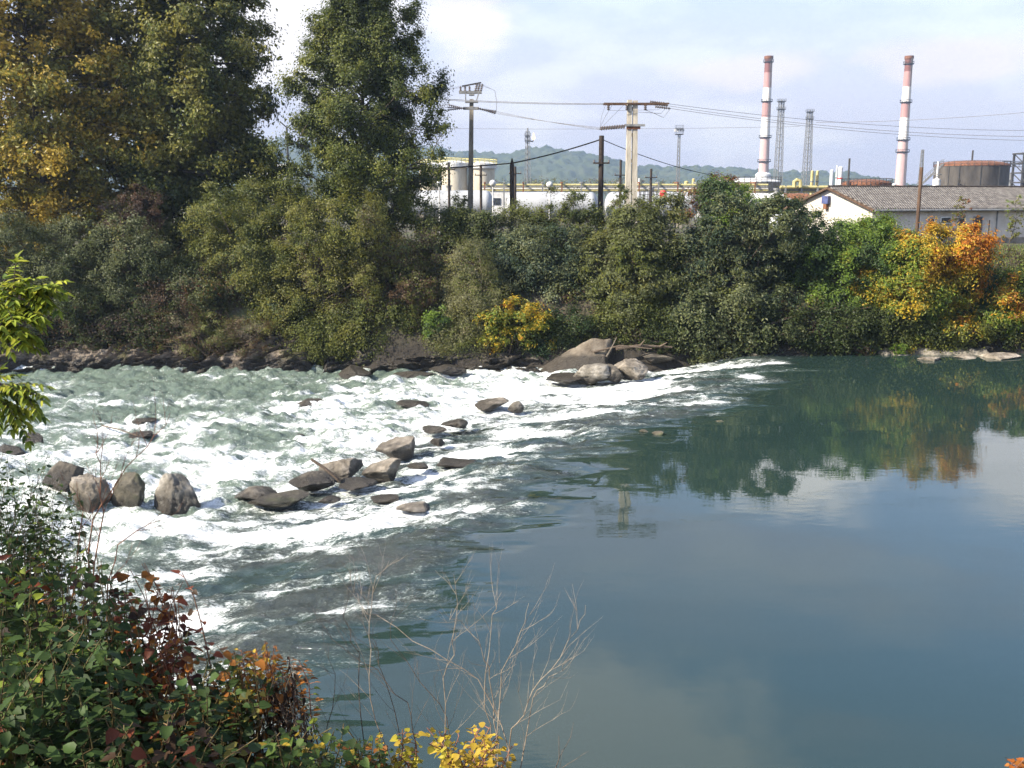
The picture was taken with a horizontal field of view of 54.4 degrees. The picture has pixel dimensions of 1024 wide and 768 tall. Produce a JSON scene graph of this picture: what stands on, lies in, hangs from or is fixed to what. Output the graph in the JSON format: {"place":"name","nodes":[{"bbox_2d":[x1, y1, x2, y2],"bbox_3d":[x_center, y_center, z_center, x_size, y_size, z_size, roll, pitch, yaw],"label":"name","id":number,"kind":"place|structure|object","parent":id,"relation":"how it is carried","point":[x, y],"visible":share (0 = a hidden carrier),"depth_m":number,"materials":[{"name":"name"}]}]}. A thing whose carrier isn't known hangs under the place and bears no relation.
{"place":"outdoors","nodes":[
{"label":"outdoors","id":0,"kind":"place"},
{"bbox_2d":[0,137,930,198],"bbox_3d":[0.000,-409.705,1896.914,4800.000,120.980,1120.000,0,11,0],"label":"hills","id":1,"kind":"structure","parent":0,"point":[569,166],"depth_m":1740.35,"materials":[{"name":"plant"}]},
{"bbox_2d":[0,352,1023,767],"bbox_3d":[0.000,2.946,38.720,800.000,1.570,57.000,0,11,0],"label":"river","id":2,"kind":"structure","parent":0,"point":[802,562],"depth_m":27.93,"materials":[{"name":"liquid"}]},
{"bbox_2d":[42,461,83,491],"bbox_3d":[-16.127,3.432,35.383,1.550,1.464,1.012,4,11,20],"label":"boulder","id":3,"kind":"object","parent":2,"relation":"in","point":[67,471],"visible":0.61,"depth_m":35.05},
{"bbox_2d":[69,473,112,512],"bbox_3d":[-14.003,3.901,33.145,1.241,1.716,1.010,5,12,24],"label":"boulder","id":4,"kind":"object","parent":2,"relation":"in","point":[84,484],"visible":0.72,"depth_m":32.76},
{"bbox_2d":[111,472,144,506],"bbox_3d":[-12.803,3.680,33.323,1.085,1.462,0.986,0,11,0],"label":"boulder","id":5,"kind":"object","parent":2,"relation":"in","point":[129,491],"visible":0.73,"depth_m":32.98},
{"bbox_2d":[154,473,200,514],"bbox_3d":[-11.244,3.785,33.491,1.558,1.642,1.138,0,11,0],"label":"boulder","id":6,"kind":"object","parent":2,"relation":"in","point":[173,491],"visible":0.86,"depth_m":33.21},
{"bbox_2d":[234,486,276,500],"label":"boulder","id":7,"kind":"object","parent":2,"relation":"in","point":[251,493],"visible":0.67,"depth_m":33.60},
{"bbox_2d":[248,489,310,507],"bbox_3d":[-7.799,3.836,33.477,1.951,0.453,1.155,-7,13,-34],"label":"boulder","id":8,"kind":"object","parent":2,"relation":"in","point":[283,499],"visible":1,"depth_m":33.20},
{"bbox_2d":[288,471,334,491],"bbox_3d":[-6.960,3.465,34.888,1.472,0.789,1.045,-9,14,-39],"label":"boulder","id":9,"kind":"object","parent":2,"relation":"in","point":[311,481],"visible":0.96,"depth_m":34.68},
{"bbox_2d":[319,458,363,479],"bbox_3d":[-6.173,3.064,36.542,1.777,0.724,1.194,-5,12,-25],"label":"boulder","id":10,"kind":"object","parent":2,"relation":"in","point":[341,469],"visible":0.72,"depth_m":36.24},
{"bbox_2d":[338,365,371,378],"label":"boulder","id":11,"kind":"object","parent":2,"relation":"in","point":[349,371],"visible":0.95,"depth_m":57.88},
{"bbox_2d":[338,477,377,490],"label":"boulder","id":12,"kind":"object","parent":2,"relation":"in","point":[353,483],"visible":1,"depth_m":34.65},
{"bbox_2d":[361,458,401,482],"bbox_3d":[-4.725,3.157,36.170,1.520,1.039,0.992,3,11,16],"label":"boulder","id":13,"kind":"object","parent":2,"relation":"on","point":[386,470],"visible":0.92,"depth_m":35.89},
{"bbox_2d":[376,436,414,460],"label":"boulder","id":14,"kind":"object","parent":2,"relation":"on","point":[402,448],"visible":0.95,"depth_m":39.37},
{"bbox_2d":[429,364,466,374],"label":"boulder","id":15,"kind":"object","parent":2,"relation":"in","point":[447,369],"visible":1,"depth_m":57.85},
{"bbox_2d":[436,457,476,467],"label":"boulder","id":16,"kind":"object","parent":2,"relation":"on","point":[452,462],"visible":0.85,"depth_m":37.02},
{"bbox_2d":[475,397,508,410],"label":"boulder","id":17,"kind":"object","parent":2,"relation":"on","point":[489,404],"visible":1,"depth_m":48.26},
{"bbox_2d":[545,372,582,384],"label":"boulder","id":18,"kind":"object","parent":2,"relation":"in","point":[565,378],"visible":0.96,"depth_m":54.89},
{"bbox_2d":[573,363,609,383],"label":"boulder","id":19,"kind":"object","parent":2,"relation":"in","point":[593,373],"visible":0.91,"depth_m":54.71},
{"bbox_2d":[614,358,647,380],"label":"boulder","id":20,"kind":"object","parent":2,"relation":"on","point":[632,369],"visible":0.91,"depth_m":55.13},
{"bbox_2d":[0,199,1023,371],"bbox_3d":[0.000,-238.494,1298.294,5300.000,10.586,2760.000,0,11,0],"label":"ground","id":21,"kind":"structure","parent":0,"point":[400,347],"depth_m":61.22,"materials":[{"name":"soil"}]},
{"bbox_2d":[0,250,75,451],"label":"ash tree","id":22,"kind":"object","parent":21,"relation":"on","point":[13,311],"visible":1,"depth_m":5.42,"materials":[{"name":"green plant"}]},
{"bbox_2d":[0,205,96,327],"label":"ivy mound","id":23,"kind":"object","parent":21,"relation":"on","point":[31,232],"visible":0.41,"depth_m":61.51,"materials":[{"name":"green plant"}]},
{"bbox_2d":[0,451,105,699],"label":"privet bush","id":24,"kind":"object","parent":21,"relation":"on","point":[11,541],"visible":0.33,"depth_m":6.14,"materials":[{"name":"green plant"}]},
{"bbox_2d":[1,282,108,355],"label":"shrub","id":25,"kind":"object","parent":21,"relation":"on","point":[73,325],"visible":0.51,"depth_m":60.65,"materials":[{"name":"green plant"}]},
{"bbox_2d":[0,546,145,762],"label":"knotweed","id":26,"kind":"object","parent":21,"relation":"on","point":[90,593],"visible":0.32,"depth_m":5.33,"materials":[{"name":"green plant"}]},
{"bbox_2d":[0,610,153,767],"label":"knotweed","id":27,"kind":"object","parent":21,"relation":"on","point":[21,703],"visible":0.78,"depth_m":4.55,"materials":[{"name":"green plant"}]},
{"bbox_2d":[0,0,173,256],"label":"plane tree","id":28,"kind":"object","parent":21,"relation":"on","point":[46,202],"visible":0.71,"depth_m":67.00,"materials":[{"name":"yellow plant"}]},
{"bbox_2d":[6,210,222,336],"bbox_3d":[-24.292,-6.878,62.101,12.876,7.819,5.931,0,11,0],"label":"ivy mound","id":29,"kind":"object","parent":21,"relation":"on","point":[146,256],"visible":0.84,"depth_m":61.24,"materials":[{"name":"green plant"}]},
{"bbox_2d":[51,377,183,669],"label":"dry stems","id":30,"kind":"object","parent":21,"relation":"on","point":[92,526],"visible":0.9,"depth_m":5.87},
{"bbox_2d":[93,178,166,264],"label":"shrub","id":31,"kind":"object","parent":21,"relation":"on","point":[138,203],"visible":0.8,"depth_m":65.12,"materials":[{"name":"green plant"}]},
{"bbox_2d":[0,0,262,253],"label":"plane tree","id":32,"kind":"object","parent":21,"relation":"on","point":[87,172],"visible":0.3,"depth_m":68.22,"materials":[{"name":"green plant"}]},
{"bbox_2d":[5,703,260,767],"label":"knotweed","id":33,"kind":"object","parent":21,"relation":"on","point":[153,756],"visible":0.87,"depth_m":4.41,"materials":[{"name":"green plant"}]},
{"bbox_2d":[74,292,224,357],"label":"shrub","id":34,"kind":"object","parent":21,"relation":"on","point":[136,335],"visible":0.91,"depth_m":60.68,"materials":[{"name":"green plant"}]},
{"bbox_2d":[0,333,314,374],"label":"rock ledge","id":35,"kind":"object","parent":21,"relation":"on","point":[75,360],"visible":0.49,"depth_m":60.37,"materials":[{"name":"stone"}]},
{"bbox_2d":[104,563,218,764],"bbox_3d":[-1.999,2.441,5.789,0.940,3.089,0.750,5,12,27],"label":"knotweed","id":36,"kind":"object","parent":21,"relation":"on","point":[165,616],"visible":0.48,"depth_m":5.49,"materials":[{"name":"red plant"}]},
{"bbox_2d":[58,631,268,767],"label":"knotweed","id":37,"kind":"object","parent":21,"relation":"on","point":[202,698],"visible":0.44,"depth_m":5.09,"materials":[{"name":"green plant"}]},
{"bbox_2d":[130,273,220,342],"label":"shrub","id":38,"kind":"object","parent":21,"relation":"on","point":[184,302],"visible":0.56,"depth_m":61.09,"materials":[{"name":"green plant"}]},
{"bbox_2d":[106,0,313,256],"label":"plane tree","id":39,"kind":"object","parent":21,"relation":"on","point":[218,115],"visible":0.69,"depth_m":68.27,"materials":[{"name":"green plant"}]},
{"bbox_2d":[151,259,272,316],"bbox_3d":[-18.984,-4.746,63.263,9.100,6.558,4.294,0,11,0],"label":"ivy mound","id":40,"kind":"object","parent":21,"relation":"on","point":[228,291],"visible":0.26,"depth_m":62.16,"materials":[{"name":"green plant"}]},
{"bbox_2d":[149,307,277,362],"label":"shrub","id":41,"kind":"object","parent":21,"relation":"on","point":[210,345],"visible":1,"depth_m":60.28,"materials":[{"name":"green plant"}]},
{"bbox_2d":[173,178,309,340],"bbox_3d":[-16.657,-7.503,62.172,8.983,10.516,4.919,0,11,0],"label":"shrub","id":42,"kind":"object","parent":21,"relation":"on","point":[243,250],"visible":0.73,"depth_m":61.40,"materials":[{"name":"green plant"}]},
{"bbox_2d":[190,651,295,767],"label":"knotweed","id":43,"kind":"object","parent":21,"relation":"on","point":[262,703],"visible":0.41,"depth_m":5.11,"materials":[{"name":"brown plant"}]},
{"bbox_2d":[188,173,322,260],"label":"shrub","id":44,"kind":"object","parent":21,"relation":"on","point":[266,188],"visible":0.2,"depth_m":65.17,"materials":[{"name":"green plant"}]},
{"bbox_2d":[219,642,322,758],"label":"fern sprig","id":45,"kind":"object","parent":21,"relation":"on","point":[272,668],"visible":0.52,"depth_m":5.23,"materials":[{"name":"orange plant"}]},
{"bbox_2d":[248,656,322,766],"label":"withered plant","id":46,"kind":"object","parent":21,"relation":"on","point":[285,713],"visible":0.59,"depth_m":5.11,"materials":[{"name":"brown plant"}]},
{"bbox_2d":[238,718,372,767],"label":"knotweed","id":47,"kind":"object","parent":21,"relation":"on","point":[287,756],"visible":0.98,"depth_m":4.64,"materials":[{"name":"green plant"}]},
{"bbox_2d":[243,184,394,353],"bbox_3d":[-11.917,-6.522,61.587,9.864,11.502,5.351,0,11,0],"label":"shrub","id":48,"kind":"object","parent":21,"relation":"on","point":[334,276],"visible":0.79,"depth_m":60.65,"materials":[{"name":"green plant"}]},
{"bbox_2d":[283,303,397,368],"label":"shrub","id":49,"kind":"object","parent":21,"relation":"on","point":[316,343],"visible":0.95,"depth_m":60.49,"materials":[{"name":"green plant"}]},
{"bbox_2d":[261,0,457,259],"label":"poplar tree","id":50,"kind":"object","parent":21,"relation":"on","point":[362,46],"visible":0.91,"depth_m":65.44,"materials":[{"name":"green plant"}]},
{"bbox_2d":[337,732,415,767],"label":"knotweed","id":51,"kind":"object","parent":21,"relation":"on","point":[382,753],"visible":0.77,"depth_m":4.80,"materials":[{"name":"green plant"}]},
{"bbox_2d":[291,549,475,759],"bbox_3d":[-0.717,2.312,5.602,1.023,3.041,0.274,-1,11,-7],"label":"bare shrub","id":52,"kind":"object","parent":21,"relation":"on","point":[327,632],"visible":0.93,"depth_m":5.40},
{"bbox_2d":[331,286,447,346],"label":"shrub","id":53,"kind":"object","parent":21,"relation":"on","point":[393,311],"visible":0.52,"depth_m":60.76,"materials":[{"name":"green plant"}]},
{"bbox_2d":[352,222,467,320],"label":"shrub","id":54,"kind":"object","parent":21,"relation":"on","point":[401,263],"visible":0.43,"depth_m":61.49,"materials":[{"name":"green plant"}]},
{"bbox_2d":[387,268,441,319],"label":"shrub","id":55,"kind":"object","parent":21,"relation":"on","point":[420,295],"visible":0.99,"depth_m":60.52,"materials":[{"name":"green plant"}]},
{"bbox_2d":[323,350,540,372],"bbox_3d":[-4.812,-0.845,60.202,14.438,2.376,3.268,0,11,0],"label":"rock ledge","id":56,"kind":"object","parent":21,"relation":"on","point":[502,361],"visible":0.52,"depth_m":60.22,"materials":[{"name":"stone"}]},
{"bbox_2d":[418,304,455,342],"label":"shrub","id":57,"kind":"object","parent":21,"relation":"on","point":[431,316],"visible":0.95,"depth_m":60.32,"materials":[{"name":"green plant"}]},
{"bbox_2d":[409,185,493,218],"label":"gas tank","id":58,"kind":"object","parent":21,"relation":"on","point":[486,199],"visible":0.3,"depth_m":136.13,"materials":[{"name":"metal"}]},
{"bbox_2d":[388,722,517,767],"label":"knotweed","id":59,"kind":"object","parent":21,"relation":"on","point":[450,760],"visible":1,"depth_m":4.88,"materials":[{"name":"yellow plant"}]},
{"bbox_2d":[439,157,468,189],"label":"silo","id":60,"kind":"object","parent":21,"relation":"on","point":[459,179],"visible":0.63,"depth_m":253.65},
{"bbox_2d":[409,199,502,260],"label":"shrub","id":61,"kind":"object","parent":21,"relation":"on","point":[452,219],"visible":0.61,"depth_m":65.88,"materials":[{"name":"green plant"}]},
{"bbox_2d":[436,190,477,262],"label":"young tree","id":62,"kind":"object","parent":21,"relation":"on","point":[461,202],"visible":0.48,"depth_m":66.48,"materials":[{"name":"green plant"}]},
{"bbox_2d":[422,306,506,363],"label":"shrub","id":63,"kind":"object","parent":21,"relation":"on","point":[465,346],"visible":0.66,"depth_m":60.40,"materials":[{"name":"green plant"}]},
{"bbox_2d":[335,537,599,767],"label":"bare shrub","id":64,"kind":"object","parent":21,"relation":"on","point":[484,688],"visible":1,"depth_m":5.10,"materials":[{"name":"plant"}]},
{"bbox_2d":[422,228,520,362],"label":"shrub","id":65,"kind":"object","parent":21,"relation":"on","point":[476,300],"visible":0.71,"depth_m":60.47,"materials":[{"name":"green plant"}]},
{"bbox_2d":[447,82,496,224],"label":"utility pole","id":66,"kind":"object","parent":21,"relation":"on","point":[471,108],"visible":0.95,"depth_m":77.49,"materials":[{"name":"metal"}]},
{"bbox_2d":[473,158,496,189],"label":"silo","id":67,"kind":"object","parent":21,"relation":"on","point":[490,172],"visible":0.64,"depth_m":253.73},
{"bbox_2d":[457,198,563,263],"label":"shrub","id":68,"kind":"object","parent":21,"relation":"on","point":[488,221],"visible":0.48,"depth_m":64.86,"materials":[{"name":"green plant"}]},
{"bbox_2d":[0,241,1023,353],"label":"undergrowth","id":69,"kind":"object","parent":21,"relation":"on","point":[1018,259],"visible":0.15,"depth_m":62.52,"materials":[{"name":"green plant"}]},
{"bbox_2d":[8,242,1023,292],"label":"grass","id":70,"kind":"structure","parent":21,"relation":"on","point":[1014,246],"depth_m":67.67,"materials":[{"name":"green plant"}]},
{"bbox_2d":[472,293,564,356],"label":"sumac bush","id":71,"kind":"object","parent":21,"relation":"on","point":[539,319],"visible":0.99,"depth_m":59.92,"materials":[{"name":"yellow plant"}]},
{"bbox_2d":[481,220,590,311],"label":"shrub","id":72,"kind":"object","parent":21,"relation":"on","point":[544,255],"visible":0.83,"depth_m":61.92,"materials":[{"name":"green plant"}]},
{"bbox_2d":[493,299,602,361],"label":"shrub","id":73,"kind":"object","parent":21,"relation":"on","point":[578,323],"visible":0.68,"depth_m":60.51,"materials":[{"name":"green plant"}]},
{"bbox_2d":[506,188,597,227],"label":"gas tank","id":74,"kind":"object","parent":21,"relation":"on","point":[534,198],"visible":0.33,"depth_m":131.31,"materials":[{"name":"metal"}]},
{"bbox_2d":[299,175,809,198],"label":"distant wood","id":75,"kind":"object","parent":21,"relation":"on","point":[583,182],"visible":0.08,"depth_m":687.27,"materials":[{"name":"green plant"}]},
{"bbox_2d":[538,338,611,372],"bbox_3d":[3.238,-0.959,61.301,5.717,4.009,5.020,0,11,0],"label":"rock slab","id":76,"kind":"object","parent":21,"relation":"on","point":[578,357],"visible":0.27,"depth_m":59.76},
{"bbox_2d":[528,182,649,264],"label":"shrub","id":77,"kind":"object","parent":21,"relation":"on","point":[580,217],"visible":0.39,"depth_m":64.46,"materials":[{"name":"green plant"}]},
{"bbox_2d":[593,135,609,250],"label":"wooden pole","id":78,"kind":"object","parent":21,"relation":"on","point":[601,162],"visible":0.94,"depth_m":76.14,"materials":[{"name":"wood"}]},
{"bbox_2d":[482,182,767,221],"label":"pipe rack","id":79,"kind":"object","parent":21,"relation":"on","point":[504,187],"visible":0.4,"depth_m":169.06,"materials":[{"name":"metal"}]},
{"bbox_2d":[582,288,679,353],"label":"shrub","id":80,"kind":"object","parent":21,"relation":"on","point":[624,316],"visible":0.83,"depth_m":60.53,"materials":[{"name":"green plant"}]},
{"bbox_2d":[599,100,670,250],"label":"utility pole","id":81,"kind":"object","parent":21,"relation":"on","point":[632,125],"visible":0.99,"depth_m":71.81,"materials":[{"name":"concrete"}]},
{"bbox_2d":[571,189,700,323],"bbox_3d":[7.902,-6.949,61.823,8.571,10.194,5.326,0,11,0],"label":"shrub","id":82,"kind":"object","parent":21,"relation":"on","point":[645,235],"visible":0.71,"depth_m":60.65,"materials":[{"name":"green plant"}]},
{"bbox_2d":[605,187,696,227],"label":"gas tank","id":83,"kind":"object","parent":21,"relation":"on","point":[610,195],"visible":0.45,"depth_m":134.54,"materials":[{"name":"metal"}]},
{"bbox_2d":[612,325,701,355],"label":"weeds","id":84,"kind":"object","parent":21,"relation":"on","point":[662,334],"visible":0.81,"depth_m":60.46,"materials":[{"name":"green plant"}]},
{"bbox_2d":[678,169,741,256],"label":"shrub","id":85,"kind":"object","parent":21,"relation":"on","point":[734,178],"visible":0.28,"depth_m":65.94,"materials":[{"name":"green plant"}]},
{"bbox_2d":[690,172,775,266],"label":"shrub","id":86,"kind":"object","parent":21,"relation":"on","point":[709,185],"visible":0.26,"depth_m":63.98,"materials":[{"name":"green plant"}]},
{"bbox_2d":[658,186,815,355],"bbox_3d":[13.394,-6.764,61.561,9.858,10.728,5.326,0,11,0],"label":"shrub","id":87,"kind":"object","parent":21,"relation":"on","point":[743,258],"visible":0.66,"depth_m":60.43,"materials":[{"name":"green plant"}]},
{"bbox_2d":[661,276,814,366],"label":"shrub","id":88,"kind":"object","parent":21,"relation":"on","point":[742,321],"visible":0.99,"depth_m":59.68,"materials":[{"name":"green plant"}]},
{"bbox_2d":[717,176,781,192],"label":"storage tank","id":89,"kind":"object","parent":21,"relation":"on","point":[773,183],"visible":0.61,"depth_m":211.34,"materials":[{"name":"metal"}]},
{"bbox_2d":[755,55,773,178],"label":"chimney","id":90,"kind":"object","parent":21,"relation":"on","point":[764,159],"visible":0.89,"depth_m":599.15,"materials":[{"name":"paint"}]},
{"bbox_2d":[773,99,786,185],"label":"lattice tower","id":91,"kind":"structure","parent":21,"relation":"on","point":[779,108],"depth_m":525.00,"materials":[{"name":"metal"}]},
{"bbox_2d":[755,203,842,280],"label":"shrub","id":92,"kind":"object","parent":21,"relation":"on","point":[817,215],"visible":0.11,"depth_m":63.18,"materials":[{"name":"green plant"}]},
{"bbox_2d":[780,178,827,192],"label":"pipe rack","id":93,"kind":"object","parent":21,"relation":"on","point":[794,188],"visible":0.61,"depth_m":186.30,"materials":[{"name":"metal"}]},
{"bbox_2d":[801,109,814,193],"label":"lattice tower","id":94,"kind":"structure","parent":21,"relation":"on","point":[810,114],"depth_m":506.20,"materials":[{"name":"metal"}]},
{"bbox_2d":[783,294,897,355],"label":"shrub","id":95,"kind":"object","parent":21,"relation":"on","point":[821,333],"visible":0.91,"depth_m":60.11,"materials":[{"name":"green plant"}]},
{"bbox_2d":[780,215,920,327],"bbox_3d":[20.715,-6.680,61.480,8.372,7.696,4.943,0,11,0],"label":"shrub","id":96,"kind":"object","parent":21,"relation":"on","point":[845,260],"visible":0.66,"depth_m":60.47,"materials":[{"name":"green plant"}]},
{"bbox_2d":[841,158,892,185],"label":"storage tank","id":97,"kind":"object","parent":21,"relation":"on","point":[863,181],"visible":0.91,"depth_m":207.02,"materials":[{"name":"metal"}]},
{"bbox_2d":[822,207,934,257],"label":"shrub","id":98,"kind":"object","parent":21,"relation":"on","point":[887,220],"visible":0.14,"depth_m":63.50,"materials":[{"name":"green plant"}]},
{"bbox_2d":[783,185,1023,243],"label":"house","id":99,"kind":"structure","parent":21,"relation":"on","point":[988,202],"depth_m":90.32,"materials":[{"name":"paint"}]},
{"bbox_2d":[895,55,914,185],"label":"chimney","id":100,"kind":"object","parent":21,"relation":"on","point":[902,152],"visible":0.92,"depth_m":541.31,"materials":[{"name":"paint"}]},
{"bbox_2d":[843,215,1004,343],"bbox_3d":[24.917,-6.231,60.468,9.112,8.010,4.806,0,11,0],"label":"sumac bush","id":101,"kind":"object","parent":21,"relation":"on","point":[928,277],"visible":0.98,"depth_m":59.53,"materials":[{"name":"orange plant"}]},
{"bbox_2d":[860,296,1001,354],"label":"shrub","id":102,"kind":"object","parent":21,"relation":"on","point":[917,326],"visible":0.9,"depth_m":60.54,"materials":[{"name":"green plant"}]},
{"bbox_2d":[878,346,988,355],"bbox_3d":[25.678,-1.808,60.771,8.250,0.886,4.900,0,11,0],"label":"gravel bar","id":103,"kind":"object","parent":21,"relation":"on","point":[974,351],"visible":0.23,"depth_m":60.78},
{"bbox_2d":[918,150,1023,185],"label":"storage tank","id":104,"kind":"object","parent":21,"relation":"on","point":[971,172],"visible":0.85,"depth_m":235.75,"materials":[{"name":"metal"}]},
{"bbox_2d":[939,237,1010,332],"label":"shrub","id":105,"kind":"object","parent":21,"relation":"on","point":[980,305],"visible":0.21,"depth_m":61.14,"materials":[{"name":"orange plant"}]},
{"bbox_2d":[964,311,1023,352],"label":"shrub","id":106,"kind":"object","parent":21,"relation":"on","point":[1011,342],"visible":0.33,"depth_m":61.04,"materials":[{"name":"green plant"}]},
{"bbox_2d":[969,261,1023,342],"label":"sumac bush","id":107,"kind":"object","parent":21,"relation":"on","point":[1011,291],"visible":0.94,"depth_m":60.49,"materials":[{"name":"yellow plant"}]},
{"bbox_2d":[1002,195,1023,247],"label":"sapling","id":108,"kind":"object","parent":21,"relation":"on","point":[1010,224],"visible":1,"depth_m":80.94,"materials":[{"name":"green plant"}]},
{"bbox_2d":[1,0,1023,185],"label":"sky","id":109,"kind":"structure","parent":0,"point":[842,60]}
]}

